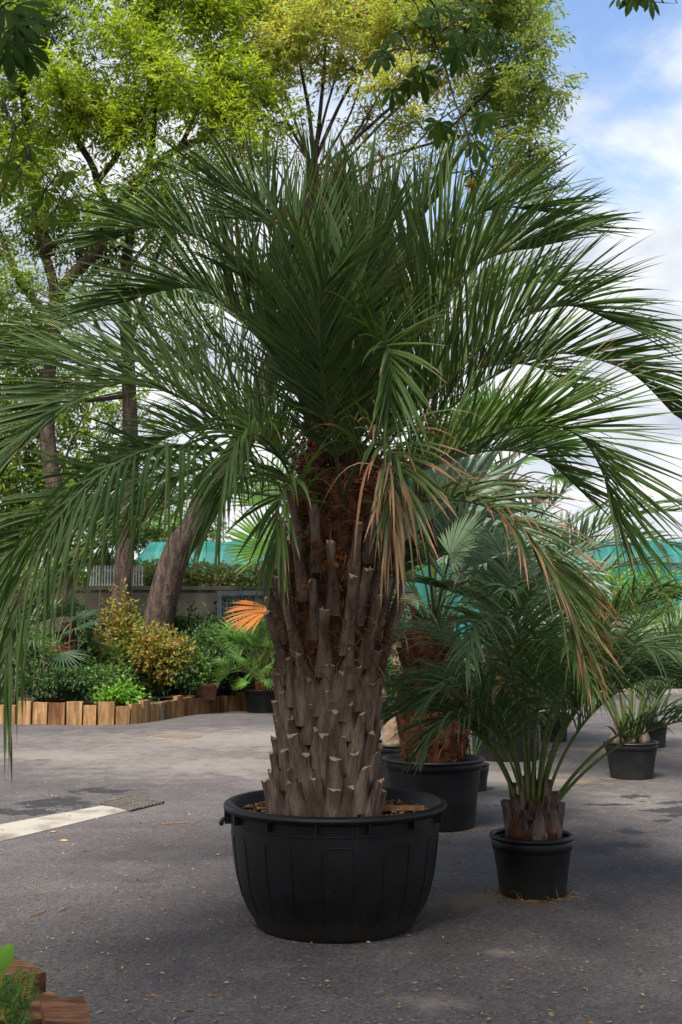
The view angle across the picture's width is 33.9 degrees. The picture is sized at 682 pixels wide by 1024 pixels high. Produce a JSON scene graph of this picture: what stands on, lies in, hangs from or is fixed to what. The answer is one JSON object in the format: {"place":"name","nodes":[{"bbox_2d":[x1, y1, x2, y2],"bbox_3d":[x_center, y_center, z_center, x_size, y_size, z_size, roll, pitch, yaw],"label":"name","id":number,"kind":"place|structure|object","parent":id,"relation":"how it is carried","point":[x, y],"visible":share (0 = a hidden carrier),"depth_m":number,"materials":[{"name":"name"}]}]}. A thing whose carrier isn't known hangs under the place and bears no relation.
{"place":"outdoors","nodes":[
{"label":"outdoors","id":0,"kind":"place"},
{"bbox_2d":[0,686,681,1023],"bbox_3d":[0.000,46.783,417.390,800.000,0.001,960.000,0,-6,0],"label":"ground","id":1,"kind":"structure","parent":0,"point":[181,789],"depth_m":7.21,"materials":[{"name":"grey asphalt"}]},
{"bbox_2d":[0,956,91,1023],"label":"timber edging","id":2,"kind":"object","parent":1,"relation":"on","point":[49,1007],"visible":0.67,"depth_m":4.44,"materials":[{"name":"brown wood"}]},
{"bbox_2d":[0,805,127,841],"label":"road marking","id":3,"kind":"object","parent":1,"relation":"on","point":[16,829],"visible":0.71,"depth_m":10.46,"materials":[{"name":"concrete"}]},
{"bbox_2d":[0,540,158,585],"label":"bush","id":4,"kind":"object","parent":1,"relation":"on","point":[79,582],"visible":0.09,"depth_m":30.43,"materials":[{"name":"green plant"}]},
{"bbox_2d":[0,366,209,574],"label":"ash tree","id":5,"kind":"object","parent":1,"relation":"on","point":[7,488],"visible":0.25,"depth_m":37.41,"materials":[{"name":"green plant"}]},
{"bbox_2d":[1,694,228,723],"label":"planting bed","id":6,"kind":"object","parent":1,"relation":"on","point":[165,697],"visible":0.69,"depth_m":24.55,"materials":[{"name":"soil"}]},
{"bbox_2d":[0,623,67,704],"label":"shrub","id":7,"kind":"object","parent":6,"relation":"on","point":[29,661],"visible":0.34,"depth_m":23.10,"materials":[{"name":"green plant"}]},
{"bbox_2d":[0,606,91,696],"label":"shrub","id":8,"kind":"object","parent":6,"relation":"on","point":[85,658],"visible":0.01,"depth_m":26.27,"materials":[{"name":"green plant"}]},
{"bbox_2d":[3,587,117,702],"bbox_3d":[-6.068,2.832,23.915,2.574,2.467,2.548,0,-6,0],"label":"stubby palm","id":9,"kind":"object","parent":6,"relation":"on","point":[70,656],"visible":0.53,"depth_m":23.61,"materials":[{"name":"green plant"}]},
{"bbox_2d":[3,656,138,702],"bbox_3d":[-5.498,3.499,22.905,2.860,1.110,1.329,0,-6,0],"label":"shrub","id":10,"kind":"object","parent":6,"relation":"on","point":[66,682],"visible":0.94,"depth_m":22.66,"materials":[{"name":"green plant"}]},
{"bbox_2d":[86,577,146,685],"bbox_3d":[-4.845,2.790,24.677,1.319,2.724,1.459,5,-8,-40],"label":"shrub","id":11,"kind":"object","parent":6,"relation":"on","point":[123,624],"visible":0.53,"depth_m":24.57,"materials":[{"name":"yellow plant"}]},
{"bbox_2d":[0,162,232,685],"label":"ash tree","id":12,"kind":"object","parent":6,"relation":"on","point":[122,568],"visible":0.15,"depth_m":25.89,"materials":[{"name":"green plant"}]},
{"bbox_2d":[90,675,151,705],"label":"lime plant","id":13,"kind":"object","parent":6,"relation":"on","point":[125,694],"visible":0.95,"depth_m":22.29,"materials":[{"name":"green plant"}]},
{"bbox_2d":[83,617,196,700],"bbox_3d":[-4.257,3.254,24.409,2.492,1.930,1.837,-2,-7,20],"label":"shrub","id":14,"kind":"object","parent":6,"relation":"on","point":[145,660],"visible":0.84,"depth_m":24.10,"materials":[{"name":"yellow plant"}]},
{"bbox_2d":[0,0,290,699],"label":"ash tree","id":15,"kind":"object","parent":6,"relation":"on","point":[169,77],"visible":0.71,"depth_m":24.43,"materials":[{"name":"green plant"}]},
{"bbox_2d":[31,585,274,695],"bbox_3d":[-4.136,3.344,26.962,7.765,3.364,1.842,0,-6,0],"label":"shrub","id":16,"kind":"object","parent":6,"relation":"on","point":[180,623],"visible":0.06,"depth_m":26.75,"materials":[{"name":"green plant"}]},
{"bbox_2d":[155,626,217,697],"bbox_3d":[-3.366,3.330,24.555,1.591,1.627,1.484,-4,-7,30],"label":"shrub","id":17,"kind":"object","parent":6,"relation":"on","point":[200,670],"visible":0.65,"depth_m":24.19,"materials":[{"name":"green plant"}]},
{"bbox_2d":[193,682,219,699],"bbox_3d":[-2.988,3.953,24.625,0.620,0.370,0.620,0,-6,0],"label":"terracotta planter","id":18,"kind":"object","parent":6,"relation":"on","point":[205,692],"visible":0.72,"depth_m":24.40,"materials":[{"name":"brown ceramic"}]},
{"bbox_2d":[180,602,249,688],"bbox_3d":[-2.839,3.209,25.599,2.109,2.314,1.646,-3,-7,27],"label":"shrub","id":19,"kind":"object","parent":6,"relation":"on","point":[210,638],"visible":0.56,"depth_m":25.31,"materials":[{"name":"green plant"}]},
{"bbox_2d":[216,591,275,695],"bbox_3d":[-1.858,3.101,26.328,2.126,2.489,0.110,0,-6,0],"label":"metal frame","id":20,"kind":"object","parent":6,"relation":"on","point":[219,608],"visible":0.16,"depth_m":26.40,"materials":[{"name":"grey metal"}]},
{"bbox_2d":[140,0,587,696],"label":"ash tree","id":21,"kind":"object","parent":6,"relation":"on","point":[286,32],"visible":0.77,"depth_m":25.61,"materials":[{"name":"green plant"}]},
{"bbox_2d":[82,496,152,583],"bbox_3d":[-6.144,1.109,30.087,2.352,3.407,1.961,0,-6,0],"label":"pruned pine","id":22,"kind":"object","parent":1,"relation":"on","point":[142,541],"visible":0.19,"depth_m":30.00,"materials":[{"name":"green plant"}]},
{"bbox_2d":[0,692,245,724],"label":"timber edging","id":23,"kind":"object","parent":1,"relation":"on","point":[144,711],"visible":0.78,"depth_m":21.60,"materials":[{"name":"brown wood"}]},
{"bbox_2d":[100,794,164,811],"bbox_3d":[-2.165,3.012,11.594,0.573,0.018,0.940,5,-8,-40],"label":"drain grate","id":24,"kind":"object","parent":1,"relation":"on","point":[132,802],"visible":1,"depth_m":11.54,"materials":[{"name":"metal"}]},
{"bbox_2d":[95,490,236,551],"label":"ash tree","id":25,"kind":"object","parent":1,"relation":"on","point":[152,531],"visible":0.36,"depth_m":60.99,"materials":[{"name":"green plant"}]},
{"bbox_2d":[150,733,200,738],"bbox_3d":[-2.821,3.825,19.076,0.870,0.015,0.871,0,-6,0],"label":"manhole cover","id":26,"kind":"object","parent":1,"relation":"on","point":[172,736],"visible":1,"depth_m":18.98,"materials":[{"name":"metal"}]},
{"bbox_2d":[0,586,417,693],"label":"retaining wall","id":27,"kind":"structure","parent":1,"relation":"on","point":[199,595],"depth_m":27.74,"materials":[{"name":"grey concrete"}]},
{"bbox_2d":[89,566,143,585],"bbox_3d":[-5.625,1.615,28.018,1.358,0.540,0.090,0,-6,0],"label":"railing","id":28,"kind":"object","parent":27,"relation":"on","point":[108,570],"visible":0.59,"depth_m":27.98,"materials":[{"name":"grey metal"}]},
{"bbox_2d":[134,557,276,585],"bbox_3d":[-2.832,1.734,28.954,5.740,1.482,1.798,0,-6,0],"label":"hedge","id":29,"kind":"object","parent":27,"relation":"on","point":[230,577],"visible":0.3,"depth_m":28.64,"materials":[{"name":"green plant"}]},
{"bbox_2d":[243,689,274,712],"bbox_3d":[-1.770,4.215,24.981,0.840,0.496,0.840,0,-6,0],"label":"plant pot","id":30,"kind":"object","parent":1,"relation":"on","point":[257,701],"visible":0.73,"depth_m":24.65,"materials":[{"name":"black plastic"}]},
{"bbox_2d":[203,607,274,690],"bbox_3d":[-1.761,3.142,25.103,2.808,2.107,2.615,0,-6,0],"label":"fan palm","id":31,"kind":"object","parent":30,"relation":"in","point":[249,639],"visible":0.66,"depth_m":24.83,"materials":[{"name":"green plant"}]},
{"bbox_2d":[221,451,427,632],"bbox_3d":[-0.119,1.139,10.950,2.106,3.628,0.602,0,-6,0],"label":"fan palm","id":32,"kind":"object","parent":1,"relation":"on","point":[245,554],"visible":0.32,"depth_m":10.93,"materials":[{"name":"green plant"}]},
{"bbox_2d":[219,787,446,942],"bbox_3d":[-0.050,2.146,6.880,1.409,0.731,1.380,0,-6,0],"label":"plant pot","id":33,"kind":"object","parent":1,"relation":"on","point":[335,879],"visible":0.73,"depth_m":6.36,"materials":[{"name":"black plastic"}]},
{"bbox_2d":[0,102,681,816],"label":"butia palm","id":34,"kind":"object","parent":33,"relation":"in","point":[338,288],"visible":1,"depth_m":6.44,"materials":[{"name":"green plant"}]},
{"bbox_2d":[383,805,424,810],"bbox_3d":[0.365,1.826,6.895,0.306,0.028,0.055,0,-6,-2],"label":"wood offcut","id":35,"kind":"object","parent":33,"relation":"on","point":[402,807],"visible":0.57,"depth_m":6.87,"materials":[{"name":"brown wood"}]},
{"bbox_2d":[0,0,677,233],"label":"horse chestnut","id":36,"kind":"object","parent":1,"relation":"on","point":[20,21],"visible":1,"depth_m":4.47,"materials":[{"name":"green plant"}]},
{"bbox_2d":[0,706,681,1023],"bbox_3d":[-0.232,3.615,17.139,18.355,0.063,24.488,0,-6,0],"label":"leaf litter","id":37,"kind":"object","parent":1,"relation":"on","point":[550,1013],"visible":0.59,"depth_m":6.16,"materials":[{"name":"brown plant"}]},
{"bbox_2d":[379,740,400,786],"bbox_3d":[0.633,2.918,12.951,0.720,0.496,0.720,0,-6,0],"label":"plant pot","id":38,"kind":"object","parent":1,"relation":"on","point":[388,749],"visible":0.11,"depth_m":12.66,"materials":[{"name":"grey plastic"}]},
{"bbox_2d":[382,601,431,744],"bbox_3d":[0.595,1.873,13.130,1.196,1.767,0.804,-2,-7,20],"label":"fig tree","id":39,"kind":"object","parent":38,"relation":"in","point":[389,727],"visible":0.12,"depth_m":12.94,"materials":[{"name":"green plant"}]},
{"bbox_2d":[135,540,681,664],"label":"net tunnel","id":40,"kind":"structure","parent":1,"relation":"on","point":[153,550],"depth_m":46.35,"materials":[{"name":"teal fabric"}]},
{"bbox_2d":[382,753,484,831],"bbox_3d":[0.853,2.573,10.312,0.950,0.616,0.950,0,-6,0],"label":"plant pot","id":41,"kind":"object","parent":1,"relation":"on","point":[454,786],"visible":0.65,"depth_m":9.96,"materials":[{"name":"black plastic"}]},
{"bbox_2d":[384,416,570,762],"bbox_3d":[0.927,0.712,10.417,2.552,3.396,2.395,3,-7,-28],"label":"fan palm","id":42,"kind":"object","parent":41,"relation":"in","point":[451,537],"visible":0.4,"depth_m":10.19,"materials":[{"name":"green leaf"},{"name":"brown bark"}]},
{"bbox_2d":[386,637,581,708],"bbox_3d":[3.391,3.954,26.793,5.862,2.305,3.938,0,-6,0],"label":"bush","id":43,"kind":"object","parent":1,"relation":"on","point":[473,667],"visible":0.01,"depth_m":26.31,"materials":[{"name":"green plant"}]},
{"bbox_2d":[478,762,489,790],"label":"plant pot","id":44,"kind":"object","parent":1,"relation":"on","point":[484,770],"visible":0.25,"depth_m":12.48,"materials":[{"name":"grey plastic"}]},
{"bbox_2d":[466,736,481,754],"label":"young plant","id":45,"kind":"object","parent":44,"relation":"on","point":[469,749],"visible":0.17,"depth_m":12.60,"materials":[{"name":"green plant"}]},
{"bbox_2d":[472,700,539,761],"bbox_3d":[2.321,3.063,15.789,1.040,0.816,1.040,0,-6,0],"label":"plant pot","id":46,"kind":"object","parent":1,"relation":"on","point":[485,752],"visible":0.08,"depth_m":15.40,"materials":[{"name":"grey plastic"}]},
{"bbox_2d":[391,465,681,700],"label":"feather palm","id":47,"kind":"object","parent":46,"relation":"in","point":[594,526],"visible":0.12,"depth_m":15.46,"materials":[{"name":"green leaf"},{"name":"brown bark"}]},
{"bbox_2d":[433,369,602,502],"bbox_3d":[2.480,0.655,16.843,2.980,5.840,2.922,0,-6,0],"label":"fan palm","id":48,"kind":"object","parent":1,"relation":"on","point":[557,476],"visible":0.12,"depth_m":16.61,"materials":[{"name":"green plant"}]},
{"bbox_2d":[483,888,578,904],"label":"dry root tuft","id":49,"kind":"object","parent":1,"relation":"on","point":[543,901],"visible":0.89,"depth_m":7.42,"materials":[{"name":"brown plant"}]},
{"bbox_2d":[489,828,574,900],"bbox_3d":[1.304,2.394,7.622,0.580,0.396,0.580,0,-6,0],"label":"plant pot","id":50,"kind":"object","parent":1,"relation":"on","point":[532,870],"visible":0.8,"depth_m":7.41,"materials":[{"name":"black plastic"}]},
{"bbox_2d":[380,520,681,840],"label":"feather palm","id":51,"kind":"object","parent":50,"relation":"in","point":[531,811],"visible":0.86,"depth_m":7.44,"materials":[{"name":"green plant"}]},
{"bbox_2d":[539,712,568,741],"bbox_3d":[3.481,3.516,18.309,0.520,0.456,0.520,0,-6,0],"label":"plant pot","id":52,"kind":"object","parent":1,"relation":"on","point":[556,728],"visible":0.24,"depth_m":18.11,"materials":[{"name":"grey plastic"}]},
{"bbox_2d":[470,653,571,711],"bbox_3d":[3.442,2.730,18.566,2.546,1.267,2.777,5,-8,-42],"label":"feather palm","id":53,"kind":"object","parent":52,"relation":"in","point":[529,681],"visible":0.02,"depth_m":18.30,"materials":[{"name":"green plant"}]},
{"bbox_2d":[546,573,681,688],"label":"bush","id":54,"kind":"object","parent":1,"relation":"on","point":[637,621],"visible":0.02,"depth_m":34.91,"materials":[{"name":"green plant"}]},
{"bbox_2d":[547,554,681,625],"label":"hedge","id":55,"kind":"object","parent":1,"relation":"on","point":[662,607],"visible":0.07,"depth_m":38.07,"materials":[{"name":"green plant"}]},
{"bbox_2d":[603,739,658,779],"bbox_3d":[3.560,3.030,13.705,0.670,0.436,0.670,0,-6,0],"label":"plant pot","id":56,"kind":"object","parent":1,"relation":"on","point":[631,761],"visible":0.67,"depth_m":13.46,"materials":[{"name":"grey plastic"}]},
{"bbox_2d":[470,575,681,742],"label":"feather palm","id":57,"kind":"object","parent":56,"relation":"in","point":[644,738],"visible":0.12,"depth_m":13.61,"materials":[{"name":"green plant"}]},
{"bbox_2d":[601,689,681,693],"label":"pavement kerb","id":58,"kind":"structure","parent":1,"relation":"on","point":[677,691],"depth_m":32.09,"materials":[{"name":"concrete"}]},
{"bbox_2d":[646,722,666,747],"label":"plant pot","id":59,"kind":"object","parent":1,"relation":"on","point":[659,735],"visible":0.26,"depth_m":17.15,"materials":[{"name":"grey plastic"}]},
{"bbox_2d":[614,665,677,722],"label":"feather palm","id":60,"kind":"object","parent":59,"relation":"in","point":[659,691],"visible":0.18,"depth_m":17.22,"materials":[{"name":"green plant"}]},
{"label":"planting bed","id":61,"kind":"structure","parent":1,"relation":"on","visible":0},
{"bbox_2d":[0,944,13,971],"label":"broad leaf plant","id":62,"kind":"object","parent":61,"relation":"on","point":[6,954],"visible":0.94,"depth_m":4.34,"materials":[{"name":"green plant"}]},
{"bbox_2d":[0,966,40,1023],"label":"feathery plant","id":63,"kind":"object","parent":61,"relation":"on","point":[14,999],"visible":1,"depth_m":4.09,"materials":[{"name":"green plant"}]},
{"bbox_2d":[0,0,681,576],"label":"sky","id":64,"kind":"structure","parent":0,"point":[625,125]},
{"bbox_2d":[384,645,407,701],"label":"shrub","id":65,"kind":"object","parent":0,"point":[389,692],"visible":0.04,"depth_m":22.57,"materials":[{"name":"green plant"}]}
]}

